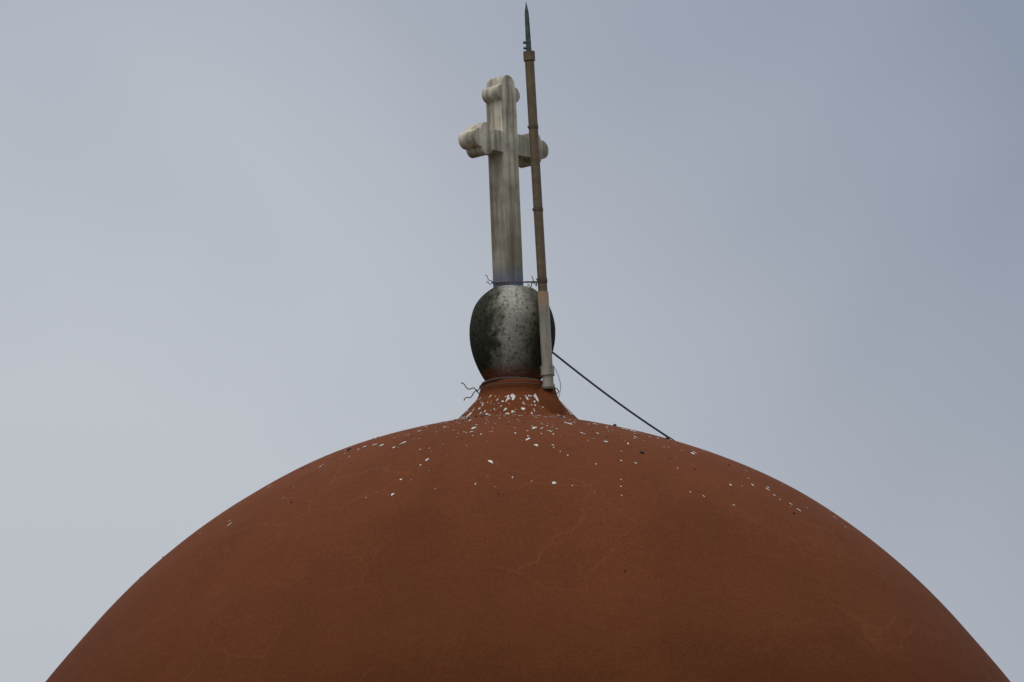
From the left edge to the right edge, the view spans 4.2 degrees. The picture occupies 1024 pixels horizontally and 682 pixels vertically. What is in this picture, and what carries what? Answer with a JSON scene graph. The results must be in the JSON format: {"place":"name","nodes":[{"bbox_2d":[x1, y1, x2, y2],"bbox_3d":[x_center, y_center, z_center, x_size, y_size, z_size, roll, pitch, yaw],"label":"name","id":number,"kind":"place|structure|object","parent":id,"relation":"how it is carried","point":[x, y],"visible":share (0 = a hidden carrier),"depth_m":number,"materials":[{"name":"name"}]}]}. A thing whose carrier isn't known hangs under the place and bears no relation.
{"place":"outdoors","nodes":[
{"label":"outdoors","id":0,"kind":"place"},
{"bbox_2d":[0,0,1023,681],"label":"sky","id":1,"kind":"structure","parent":0,"point":[245,245],"materials":[{"name":"grey"}]},
{"bbox_2d":[46,379,1009,681],"bbox_3d":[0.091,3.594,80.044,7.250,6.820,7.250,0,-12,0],"label":"church dome","id":2,"kind":"structure","parent":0,"point":[446,563],"depth_m":78.30,"materials":[{"name":"brown paint"}]},
{"bbox_2d":[537,291,554,389],"bbox_3d":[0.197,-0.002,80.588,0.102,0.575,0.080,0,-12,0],"label":"pole base tube","id":3,"kind":"object","parent":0,"point":[547,370],"visible":1,"depth_m":80.56,"materials":[{"name":"grey metal"}]},
{"bbox_2d":[523,50,546,291],"bbox_3d":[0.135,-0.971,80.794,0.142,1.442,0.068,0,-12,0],"label":"pole","id":4,"kind":"object","parent":3,"relation":"attached to","point":[529,57],"visible":1,"depth_m":80.78,"materials":[{"name":"metal"}]},
{"bbox_2d":[523,3,530,50],"bbox_3d":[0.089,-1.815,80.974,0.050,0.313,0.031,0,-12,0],"label":"lightning rod tip","id":5,"kind":"object","parent":4,"relation":"attached to","point":[527,42],"visible":1,"depth_m":80.96,"materials":[{"name":"grey metal"}]},
{"bbox_2d":[527,125,546,280],"bbox_3d":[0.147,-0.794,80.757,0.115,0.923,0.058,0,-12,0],"label":"rings","id":6,"kind":"object","parent":4,"relation":"attached to","point":[537,208],"visible":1,"depth_m":80.72,"materials":[{"name":"metal"}]},
{"label":"ground","id":7,"kind":"structure","parent":0,"visible":0},
{"bbox_3d":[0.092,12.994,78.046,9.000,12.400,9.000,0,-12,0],"label":"church","id":8,"kind":"object","parent":7,"relation":"on","visible":0},
{"bbox_2d":[162,411,794,570],"bbox_3d":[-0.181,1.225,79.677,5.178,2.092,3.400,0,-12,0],"label":"dirt lumps","id":9,"kind":"object","parent":8,"relation":"on","point":[641,451],"visible":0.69,"depth_m":79.78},
{"bbox_2d":[479,377,537,387],"bbox_3d":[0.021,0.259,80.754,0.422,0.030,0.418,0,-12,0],"label":"ring","id":10,"kind":"object","parent":8,"relation":"on","point":[492,380],"visible":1,"depth_m":80.57,"materials":[{"name":"metal"}]},
{"bbox_2d":[461,382,558,399],"bbox_3d":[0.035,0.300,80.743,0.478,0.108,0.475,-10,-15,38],"label":"wire","id":11,"kind":"object","parent":8,"relation":"on","point":[497,384],"visible":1,"depth_m":80.61,"materials":[{"name":"grey metal"}]},
{"bbox_2d":[469,285,554,380],"bbox_3d":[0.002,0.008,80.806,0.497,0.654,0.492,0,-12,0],"label":"finial ball","id":12,"kind":"object","parent":8,"relation":"on","point":[504,332],"visible":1,"depth_m":80.61,"materials":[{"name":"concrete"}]},
{"bbox_2d":[458,75,548,287],"bbox_3d":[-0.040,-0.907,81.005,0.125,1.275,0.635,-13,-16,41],"label":"stone cross","id":13,"kind":"object","parent":12,"relation":"on","point":[500,142],"visible":1,"depth_m":80.94,"materials":[{"name":"stone"}]},
{"bbox_2d":[485,275,547,286],"bbox_3d":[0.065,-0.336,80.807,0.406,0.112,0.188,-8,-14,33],"label":"wire","id":14,"kind":"object","parent":13,"relation":"attached to","point":[531,282],"visible":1,"depth_m":80.71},
{"bbox_2d":[199,393,836,533],"bbox_3d":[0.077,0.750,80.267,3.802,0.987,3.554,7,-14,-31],"label":"chips","id":15,"kind":"object","parent":8,"relation":"on","point":[513,397],"visible":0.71,"depth_m":79.83,"materials":[{"name":"white paint"}]},
{"bbox_2d":[536,388,564,414],"bbox_3d":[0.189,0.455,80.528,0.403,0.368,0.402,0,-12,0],"label":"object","id":16,"kind":"object","parent":8,"relation":"attached to","point":[549,400],"visible":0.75,"depth_m":80.47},
{"bbox_2d":[552,351,674,440],"bbox_3d":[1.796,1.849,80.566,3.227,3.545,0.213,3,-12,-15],"label":"cable","id":17,"kind":"object","parent":8,"relation":"attached to","point":[605,393],"visible":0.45,"depth_m":80.61,"materials":[{"name":"black plastic"}]}
]}

